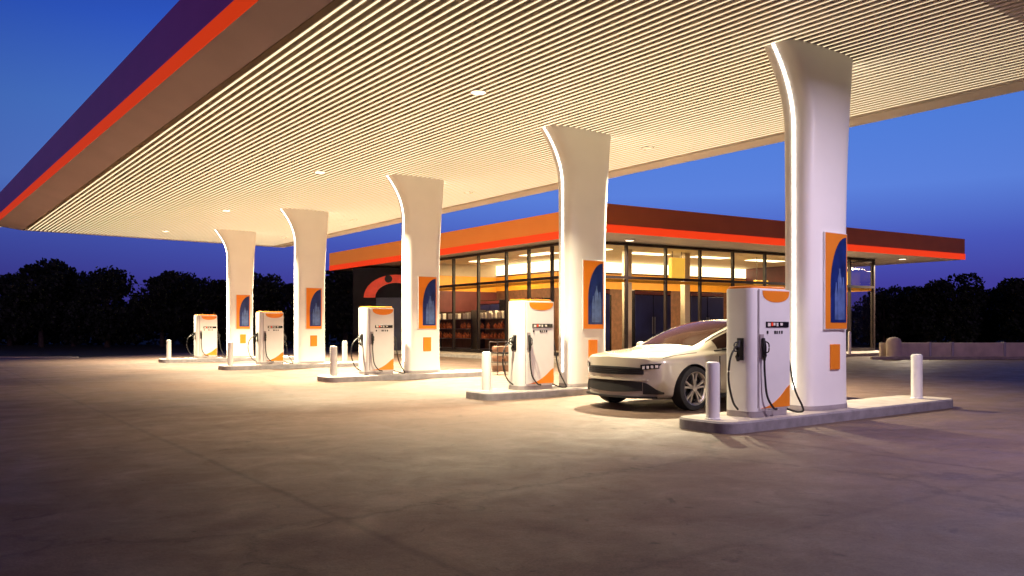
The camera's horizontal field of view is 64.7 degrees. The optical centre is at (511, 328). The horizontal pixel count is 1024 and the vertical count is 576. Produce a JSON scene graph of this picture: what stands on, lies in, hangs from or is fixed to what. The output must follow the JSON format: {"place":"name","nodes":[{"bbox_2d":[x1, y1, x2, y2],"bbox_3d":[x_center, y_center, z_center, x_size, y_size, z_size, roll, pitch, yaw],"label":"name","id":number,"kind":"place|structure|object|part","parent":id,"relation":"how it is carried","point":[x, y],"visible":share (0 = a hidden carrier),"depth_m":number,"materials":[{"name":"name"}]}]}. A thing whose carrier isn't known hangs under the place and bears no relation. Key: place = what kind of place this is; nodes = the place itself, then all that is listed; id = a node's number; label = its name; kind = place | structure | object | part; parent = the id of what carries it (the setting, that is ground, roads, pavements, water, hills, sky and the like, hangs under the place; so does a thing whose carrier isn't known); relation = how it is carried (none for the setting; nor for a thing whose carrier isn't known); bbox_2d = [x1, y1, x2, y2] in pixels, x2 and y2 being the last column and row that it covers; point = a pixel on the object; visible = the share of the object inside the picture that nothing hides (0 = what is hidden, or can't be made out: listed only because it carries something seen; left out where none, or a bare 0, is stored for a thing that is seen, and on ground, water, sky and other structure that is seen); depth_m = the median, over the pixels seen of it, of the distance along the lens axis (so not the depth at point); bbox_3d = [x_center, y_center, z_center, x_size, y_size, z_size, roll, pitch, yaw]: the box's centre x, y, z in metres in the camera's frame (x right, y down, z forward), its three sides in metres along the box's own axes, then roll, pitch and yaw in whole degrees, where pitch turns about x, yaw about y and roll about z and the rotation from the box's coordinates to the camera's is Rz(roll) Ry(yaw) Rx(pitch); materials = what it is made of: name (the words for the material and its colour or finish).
{"place":"outdoors","nodes":[
{"label":"outdoors","id":0,"kind":"place"},
{"bbox_2d":[480,299,509,310],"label":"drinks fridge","id":1,"kind":"object","parent":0,"point":[491,305],"visible":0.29,"depth_m":43.40,"materials":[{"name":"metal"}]},
{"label":"door","id":2,"kind":"part","parent":1,"relation":"part of","materials":[{"name":"glass"}]},
{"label":"door","id":3,"kind":"part","parent":1,"relation":"part of","materials":[{"name":"glass"}]},
{"bbox_2d":[0,332,1022,357],"bbox_3d":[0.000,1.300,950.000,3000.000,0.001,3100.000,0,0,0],"label":"ground","id":4,"kind":"structure","parent":0,"point":[69,350],"depth_m":50.74,"materials":[{"name":"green plant"}]},
{"bbox_2d":[0,271,37,345],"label":"broadleaf tree","id":5,"kind":"object","parent":4,"relation":"on","point":[6,281],"visible":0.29,"depth_m":61.42,"materials":[{"name":"green plant"}]},
{"bbox_2d":[0,257,72,346],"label":"broadleaf tree","id":6,"kind":"object","parent":4,"relation":"on","point":[24,301],"visible":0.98,"depth_m":56.77,"materials":[{"name":"green plant"}]},
{"bbox_2d":[0,357,78,357],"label":"verge kerb","id":7,"kind":"structure","parent":4,"relation":"on","point":[39,357],"depth_m":36.20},
{"bbox_2d":[28,266,110,345],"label":"broadleaf tree","id":8,"kind":"object","parent":4,"relation":"on","point":[71,335],"visible":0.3,"depth_m":58.57,"materials":[{"name":"green plant"}]},
{"bbox_2d":[62,265,142,346],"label":"broadleaf tree","id":9,"kind":"object","parent":4,"relation":"on","point":[111,324],"visible":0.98,"depth_m":56.03,"materials":[{"name":"green plant"}]},
{"bbox_2d":[127,270,191,346],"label":"broadleaf tree","id":10,"kind":"object","parent":4,"relation":"on","point":[159,306],"visible":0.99,"depth_m":57.13,"materials":[{"name":"green plant"}]},
{"bbox_2d":[159,270,223,345],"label":"broadleaf tree","id":11,"kind":"object","parent":4,"relation":"on","point":[189,278],"visible":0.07,"depth_m":62.00,"materials":[{"name":"green plant"}]},
{"bbox_2d":[183,276,226,343],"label":"broadleaf tree","id":12,"kind":"object","parent":4,"relation":"on","point":[213,292],"visible":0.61,"depth_m":59.23,"materials":[{"name":"green plant"}]},
{"bbox_2d":[206,278,253,333],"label":"broadleaf tree","id":13,"kind":"object","parent":4,"relation":"on","point":[222,305],"visible":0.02,"depth_m":64.74,"materials":[{"name":"green plant"}]},
{"bbox_2d":[253,272,293,343],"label":"broadleaf tree","id":14,"kind":"object","parent":4,"relation":"on","point":[267,289],"visible":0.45,"depth_m":59.19,"materials":[{"name":"green plant"}]},
{"bbox_2d":[273,281,293,342],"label":"broadleaf tree","id":15,"kind":"object","parent":4,"relation":"on","point":[289,287],"visible":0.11,"depth_m":65.50,"materials":[{"name":"green plant"}]},
{"bbox_2d":[325,270,352,345],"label":"broadleaf tree","id":16,"kind":"object","parent":4,"relation":"on","point":[337,313],"visible":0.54,"depth_m":60.75,"materials":[{"name":"green plant"}]},
{"bbox_2d":[0,298,1023,344],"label":"undergrowth","id":17,"kind":"object","parent":4,"relation":"on","point":[54,341],"visible":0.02,"depth_m":65.19,"materials":[{"name":"green plant"}]},
{"bbox_2d":[854,287,913,344],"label":"broadleaf tree","id":18,"kind":"object","parent":4,"relation":"on","point":[887,305],"visible":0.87,"depth_m":59.64,"materials":[{"name":"green plant"}]},
{"bbox_2d":[878,284,924,342],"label":"broadleaf tree","id":19,"kind":"object","parent":4,"relation":"on","point":[913,338],"visible":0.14,"depth_m":63.04,"materials":[{"name":"green plant"}]},
{"bbox_2d":[899,286,953,342],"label":"broadleaf tree","id":20,"kind":"object","parent":4,"relation":"on","point":[917,320],"visible":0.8,"depth_m":57.38,"materials":[{"name":"green plant"}]},
{"bbox_2d":[915,272,989,342],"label":"broadleaf tree","id":21,"kind":"object","parent":4,"relation":"on","point":[967,302],"visible":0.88,"depth_m":56.31,"materials":[{"name":"green plant"}]},
{"bbox_2d":[962,288,1006,342],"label":"broadleaf tree","id":22,"kind":"object","parent":4,"relation":"on","point":[988,336],"visible":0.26,"depth_m":60.85,"materials":[{"name":"green plant"}]},
{"bbox_2d":[983,286,1023,340],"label":"broadleaf tree","id":23,"kind":"object","parent":4,"relation":"on","point":[993,322],"visible":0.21,"depth_m":59.90,"materials":[{"name":"green plant"}]},
{"bbox_2d":[989,277,1023,342],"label":"broadleaf tree","id":24,"kind":"object","parent":4,"relation":"on","point":[1012,289],"visible":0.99,"depth_m":56.48,"materials":[{"name":"green plant"}]},
{"bbox_2d":[0,0,1023,575],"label":"forecourt","id":25,"kind":"structure","parent":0,"point":[139,465],"depth_m":10.83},
{"bbox_2d":[158,356,293,362],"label":"pump island","id":26,"kind":"structure","parent":25,"relation":"on","point":[184,360],"depth_m":31.54,"materials":[{"name":"concrete"}]},
{"bbox_2d":[166,340,171,358],"bbox_3d":[-13.212,0.783,31.104,0.196,0.735,0.196,0,0,0],"label":"bollard","id":27,"kind":"object","parent":26,"relation":"on","point":[168,349],"visible":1,"depth_m":31.04,"materials":[{"name":"white metal"}]},
{"bbox_2d":[186,314,225,357],"bbox_3d":[-12.077,0.295,31.857,1.483,1.717,0.613,0,0,-37],"label":"fuel pump","id":28,"kind":"object","parent":26,"relation":"on","point":[205,335],"visible":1,"depth_m":31.70,"materials":[{"name":"white plastic"}]},
{"bbox_2d":[215,229,255,357],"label":"canopy column","id":29,"kind":"structure","parent":26,"relation":"on","point":[239,245],"depth_m":32.49,"materials":[{"name":"white metal"}]},
{"bbox_2d":[236,295,249,328],"bbox_3d":[-10.836,-0.680,32.564,0.564,1.384,0.044,0,0,-37],"label":"poster","id":30,"kind":"object","parent":29,"relation":"attached to","point":[242,311],"depth_m":32.54,"materials":[{"name":"orange paper"}]},
{"bbox_2d":[240,334,245,342],"bbox_3d":[-10.843,0.400,32.572,0.230,0.360,0.022,0,0,-37],"label":"column sign","id":31,"kind":"object","parent":29,"relation":"attached to","point":[242,338],"visible":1,"depth_m":32.56,"materials":[{"name":"orange plastic"}]},
{"bbox_2d":[218,361,358,369],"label":"pump island","id":32,"kind":"structure","parent":25,"relation":"on","point":[278,366],"depth_m":26.19,"materials":[{"name":"concrete"}]},
{"bbox_2d":[227,342,232,364],"bbox_3d":[-8.914,0.783,25.577,0.196,0.735,0.196,0,0,0],"label":"bollard","id":33,"kind":"object","parent":32,"relation":"on","point":[229,353],"visible":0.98,"depth_m":25.50,"materials":[{"name":"white metal"}]},
{"bbox_2d":[248,311,292,364],"bbox_3d":[-7.870,0.295,26.262,1.483,1.717,0.613,0,0,-37],"label":"fuel pump","id":34,"kind":"object","parent":32,"relation":"on","point":[270,338],"visible":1,"depth_m":26.09,"materials":[{"name":"white plastic"}]},
{"bbox_2d":[280,208,328,363],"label":"canopy column","id":35,"kind":"structure","parent":32,"relation":"on","point":[309,229],"depth_m":26.89,"materials":[{"name":"white metal"}]},
{"bbox_2d":[310,335,316,345],"bbox_3d":[-6.620,0.400,26.989,0.230,0.360,0.022,0,0,-37],"label":"column sign","id":36,"kind":"object","parent":35,"relation":"attached to","point":[313,340],"visible":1,"depth_m":26.97,"materials":[{"name":"orange plastic"}]},
{"bbox_2d":[306,287,321,328],"bbox_3d":[-6.614,-0.680,26.980,0.564,1.384,0.043,0,0,-37],"label":"poster","id":37,"kind":"object","parent":35,"relation":"attached to","point":[313,308],"depth_m":26.96,"materials":[{"name":"orange paper"}]},
{"bbox_2d":[342,341,346,361],"bbox_3d":[-5.775,0.783,27.907,0.196,0.735,0.196,0,0,0],"label":"bollard","id":38,"kind":"object","parent":32,"relation":"on","point":[344,351],"visible":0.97,"depth_m":27.83,"materials":[{"name":"white metal"}]},
{"bbox_2d":[314,170,325,173],"bbox_3d":[-4.837,-3.986,20.355,0.300,0.108,0.300,0,0,0],"label":"ceiling downlight","id":39,"kind":"object","parent":25,"relation":"attached to","point":[321,172],"visible":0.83,"depth_m":20.33,"materials":[{"name":"white ceramic"}]},
{"bbox_2d":[317,370,481,382],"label":"pump island","id":40,"kind":"structure","parent":25,"relation":"on","point":[339,378],"depth_m":20.46,"materials":[{"name":"concrete"}]},
{"bbox_2d":[330,346,337,375],"bbox_3d":[-4.382,0.783,19.849,0.196,0.735,0.196,0,0,0],"label":"bollard","id":41,"kind":"object","parent":40,"relation":"on","point":[333,360],"visible":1,"depth_m":19.77,"materials":[{"name":"white metal"}]},
{"bbox_2d":[351,306,405,374],"bbox_3d":[-3.428,0.295,20.468,1.483,1.717,0.613,0,0,-37],"label":"fuel pump","id":42,"kind":"object","parent":40,"relation":"on","point":[376,337],"visible":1,"depth_m":20.30,"materials":[{"name":"white plastic"}]},
{"bbox_2d":[385,173,443,372],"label":"canopy column","id":43,"kind":"structure","parent":40,"relation":"on","point":[420,199],"depth_m":21.05,"materials":[{"name":"white metal"}]},
{"bbox_2d":[423,337,430,350],"bbox_3d":[-2.220,0.400,21.164,0.230,0.360,0.022,0,0,-37],"label":"column sign","id":44,"kind":"object","parent":43,"relation":"attached to","point":[426,343],"visible":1,"depth_m":21.15,"materials":[{"name":"orange plastic"}]},
{"bbox_2d":[418,276,436,328],"bbox_3d":[-2.213,-0.680,21.155,0.564,1.384,0.043,0,0,-37],"label":"poster","id":45,"kind":"object","parent":43,"relation":"attached to","point":[427,302],"depth_m":21.14,"materials":[{"name":"orange plastic"}]},
{"bbox_2d":[469,87,486,94],"bbox_3d":[-0.560,-3.986,13.478,0.300,0.108,0.300,0,0,0],"label":"ceiling downlight","id":46,"kind":"object","parent":25,"relation":"attached to","point":[476,91],"visible":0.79,"depth_m":13.45,"materials":[{"name":"white ceramic"}]},
{"bbox_2d":[489,341,507,374],"bbox_3d":[-0.295,0.821,22.945,0.581,0.950,0.424,0,0,-37],"label":"wire rack","id":47,"kind":"object","parent":25,"relation":"on","point":[497,362],"visible":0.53,"depth_m":22.93,"materials":[{"name":"metal"}]},
{"bbox_2d":[492,365,502,370],"bbox_3d":[-0.400,1.115,22.867,0.220,0.170,0.300,0,0,-37],"label":"brown sack","id":48,"kind":"object","parent":47,"relation":"on","point":[494,367],"visible":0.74,"depth_m":22.77,"materials":[{"name":"brown fabric"}]},
{"bbox_2d":[492,346,503,351],"bbox_3d":[-0.400,0.575,22.867,0.220,0.170,0.300,0,0,-37],"label":"brown sack","id":49,"kind":"object","parent":47,"relation":"on","point":[500,348],"visible":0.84,"depth_m":22.77,"materials":[{"name":"brown fabric"}]},
{"bbox_2d":[492,356,503,361],"bbox_3d":[-0.400,0.845,22.867,0.220,0.170,0.300,0,0,-37],"label":"brown sack","id":50,"kind":"object","parent":47,"relation":"on","point":[494,358],"visible":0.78,"depth_m":22.76,"materials":[{"name":"brown fabric"}]},
{"bbox_2d":[329,203,964,355],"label":"shop building","id":51,"kind":"structure","parent":25,"relation":"on","point":[506,261],"depth_m":39.67,"materials":[{"name":"paint"}]},
{"bbox_2d":[353,268,401,350],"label":"wash hall","id":52,"kind":"structure","parent":51,"relation":"attached to","point":[381,287],"depth_m":47.00,"materials":[{"name":"black metal"}]},
{"bbox_2d":[439,310,476,348],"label":"goods shelf","id":53,"kind":"object","parent":51,"relation":"in","point":[466,343],"visible":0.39,"depth_m":42.48,"materials":[{"name":"brown wood"}]},
{"bbox_2d":[480,310,504,349],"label":"goods shelf","id":54,"kind":"object","parent":51,"relation":"in","point":[484,344],"visible":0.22,"depth_m":40.42,"materials":[{"name":"brown wood"}]},
{"bbox_2d":[493,310,497,317],"bbox_3d":[-0.798,-0.704,39.600,0.200,0.386,0.200,0,0,-36],"label":"white pack","id":55,"kind":"object","parent":54,"relation":"on","point":[495,313],"visible":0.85,"depth_m":39.51,"materials":[{"name":"white plastic"}]},
{"bbox_2d":[499,311,503,317],"bbox_3d":[-0.477,-0.684,39.119,0.200,0.346,0.200,0,0,-43],"label":"white pack","id":56,"kind":"object","parent":54,"relation":"on","point":[501,314],"visible":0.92,"depth_m":39.04,"materials":[{"name":"white plastic"}]},
{"bbox_2d":[605,289,609,350],"bbox_3d":[3.352,-0.335,36.448,2.200,2.950,0.780,0,0,-30],"label":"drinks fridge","id":57,"kind":"object","parent":51,"relation":"in","point":[607,319],"visible":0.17,"depth_m":36.61,"materials":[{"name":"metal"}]},
{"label":"door","id":58,"kind":"part","parent":57,"relation":"part of","materials":[{"name":"glass"}]},
{"bbox_2d":[610,295,610,350],"bbox_3d":[3.690,-0.210,37.599,0.780,2.700,1.900,0,0,-37],"label":"drinks fridge","id":59,"kind":"object","parent":51,"relation":"in","point":[610,322],"visible":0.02,"depth_m":37.03,"materials":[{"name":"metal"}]},
{"bbox_2d":[622,249,631,348],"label":"shop pillar","id":60,"kind":"structure","parent":51,"relation":"in","point":[629,300],"depth_m":36.83,"materials":[{"name":"beige paint"}]},
{"bbox_2d":[632,290,670,346],"bbox_3d":[6.474,-0.335,38.240,2.200,2.950,0.780,0,0,-30],"label":"display cooler frame","id":61,"kind":"object","parent":51,"relation":"in","point":[647,314],"visible":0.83,"depth_m":37.79,"materials":[{"name":"metal"}]},
{"bbox_3d":[6.176,-0.285,37.665,1.030,2.550,0.079,0,0,-30],"label":"door","id":62,"kind":"part","parent":61,"relation":"part of","materials":[{"name":"glass"}]},
{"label":"door","id":63,"kind":"part","parent":61,"relation":"part of","materials":[{"name":"glass"}]},
{"bbox_2d":[669,251,684,277],"bbox_3d":[7.721,-2.970,37.858,0.800,1.300,0.240,0,0,-30],"label":"hanging sign","id":64,"kind":"object","parent":51,"relation":"hanging from","point":[676,267],"visible":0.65,"depth_m":37.71,"materials":[{"name":"yellow plastic"}]},
{"bbox_2d":[681,253,689,324],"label":"shop pillar","id":65,"kind":"structure","parent":51,"relation":"in","point":[685,304],"depth_m":38.51,"materials":[{"name":"beige paint"}]},
{"bbox_2d":[641,145,654,149],"bbox_3d":[2.968,-3.987,17.646,0.300,0.106,0.300,0,0,0],"label":"ceiling downlight","id":66,"kind":"object","parent":25,"relation":"attached to","point":[644,147],"visible":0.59,"depth_m":17.59,"materials":[{"name":"white ceramic"}]},
{"bbox_2d":[586,319,726,409],"bbox_3d":[3.567,0.560,14.499,5.111,1.472,2.246,0,0,-37],"label":"parked car","id":67,"kind":"object","parent":25,"relation":"on","point":[670,363],"visible":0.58,"depth_m":12.92,"materials":[{"name":"paint"}]},
{"bbox_3d":[3.833,0.127,13.769,1.250,0.408,0.187,0,0,-37],"label":"door window","id":68,"kind":"part","parent":67,"relation":"part of","materials":[{"name":"black glass"}]},
{"bbox_2d":[679,395,952,433],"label":"pump island","id":69,"kind":"structure","parent":25,"relation":"on","point":[856,409],"depth_m":11.07,"materials":[{"name":"concrete"}]},
{"bbox_2d":[705,361,720,419],"bbox_3d":[2.562,0.783,10.307,0.196,0.735,0.196,0,0,0],"label":"bollard","id":70,"kind":"object","parent":69,"relation":"on","point":[712,390],"visible":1,"depth_m":10.23,"materials":[{"name":"white metal"}]},
{"bbox_2d":[727,285,803,417],"bbox_3d":[3.314,0.295,10.777,1.483,1.717,0.613,0,0,-37],"label":"fuel pump","id":71,"kind":"object","parent":69,"relation":"on","point":[759,370],"visible":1,"depth_m":10.59,"materials":[{"name":"white metal"}]},
{"bbox_2d":[764,38,852,410],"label":"canopy column","id":72,"kind":"structure","parent":69,"relation":"on","point":[814,80],"depth_m":11.39,"materials":[{"name":"white metal"}]},
{"bbox_2d":[823,231,846,329],"bbox_3d":[4.620,-0.680,11.532,0.564,1.384,0.043,0,0,-37],"label":"poster","id":73,"kind":"object","parent":72,"relation":"attached to","point":[834,281],"depth_m":11.49,"materials":[{"name":"orange plastic"}]},
{"bbox_2d":[830,344,839,369],"bbox_3d":[4.613,0.400,11.540,0.230,0.360,0.022,0,0,-37],"label":"column sign","id":74,"kind":"object","parent":72,"relation":"attached to","point":[834,356],"visible":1,"depth_m":11.51,"materials":[{"name":"orange plastic"}]},
{"bbox_2d":[910,354,922,398],"bbox_3d":[6.704,0.783,13.382,0.196,0.735,0.196,0,0,0],"label":"bollard","id":75,"kind":"object","parent":69,"relation":"on","point":[916,376],"visible":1,"depth_m":13.31,"materials":[{"name":"white metal"}]},
{"bbox_2d":[886,337,900,355],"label":"gate pillar","id":76,"kind":"structure","parent":25,"relation":"on","point":[893,346],"depth_m":34.21,"materials":[{"name":"beige concrete"}]},
{"bbox_2d":[870,356,1023,359],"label":"kerb","id":77,"kind":"structure","parent":25,"relation":"on","point":[950,357],"depth_m":34.11,"materials":[{"name":"concrete"}]},
{"bbox_2d":[879,342,1023,355],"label":"wall","id":78,"kind":"structure","parent":25,"relation":"on","point":[966,349],"depth_m":34.81,"materials":[{"name":"concrete"}]},
{"bbox_2d":[0,0,1023,315],"label":"sky","id":79,"kind":"structure","parent":0,"point":[955,171],"materials":[{"name":"blue"}]},
{"bbox_2d":[466,385,590,400],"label":"pump island","id":80,"kind":"structure","parent":0,"point":[497,394],"depth_m":15.04,"materials":[{"name":"concrete"}]},
{"bbox_2d":[481,351,491,391],"bbox_3d":[-0.472,0.783,14.905,0.196,0.735,0.196,0,0,0],"label":"bollard","id":81,"kind":"object","parent":80,"relation":"on","point":[486,371],"visible":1,"depth_m":14.83,"materials":[{"name":"white metal"}]},
{"bbox_2d":[502,299,566,389],"bbox_3d":[0.382,0.295,15.450,1.483,1.717,0.613,0,0,-37],"label":"fuel pump","id":82,"kind":"object","parent":80,"relation":"on","point":[531,346],"visible":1,"depth_m":15.27,"materials":[{"name":"white plastic"}]},
{"bbox_2d":[540,124,610,386],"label":"canopy column","id":83,"kind":"structure","parent":80,"relation":"on","point":[581,157],"depth_m":16.03,"materials":[{"name":"white metal"}]},
{"bbox_2d":[588,340,596,357],"bbox_3d":[1.620,0.400,16.168,0.230,0.360,0.022,0,0,-37],"label":"column sign","id":84,"kind":"object","parent":83,"relation":"attached to","point":[592,346],"visible":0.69,"depth_m":16.15,"materials":[{"name":"orange plastic"}]},
{"bbox_2d":[582,260,603,328],"bbox_3d":[1.626,-0.680,16.159,0.564,1.384,0.043,0,0,-37],"label":"poster","id":85,"kind":"object","parent":83,"relation":"attached to","point":[592,294],"depth_m":16.13,"materials":[{"name":"orange plastic"}]},
{"bbox_2d":[520,297,549,299],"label":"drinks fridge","id":86,"kind":"object","parent":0,"point":[538,298],"visible":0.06,"depth_m":40.24,"materials":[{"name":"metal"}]},
{"bbox_2d":[394,350,878,362],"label":"shop pavement","id":87,"kind":"structure","parent":0,"point":[479,355],"depth_m":37.95,"materials":[{"name":"concrete"}]},
{"bbox_2d":[848,331,850,353],"bbox_3d":[15.543,0.640,37.200,0.140,1.040,0.140,0,0,0],"label":"thin post","id":88,"kind":"object","parent":87,"relation":"on","point":[849,342],"visible":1,"depth_m":37.14,"materials":[{"name":"white metal"}]},
{"bbox_2d":[680,291,722,324],"bbox_3d":[9.422,-0.335,39.933,2.200,2.950,0.780,0,0,-30],"label":"drinks fridge","id":89,"kind":"object","parent":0,"point":[712,305],"visible":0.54,"depth_m":39.68,"materials":[{"name":"metal"}]},
{"bbox_3d":[9.124,-0.285,39.357,1.030,2.550,0.079,0,0,-30],"label":"door","id":90,"kind":"part","parent":89,"relation":"part of","materials":[{"name":"glass"}]},
{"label":"door","id":91,"kind":"part","parent":89,"relation":"part of","materials":[{"name":"glass"}]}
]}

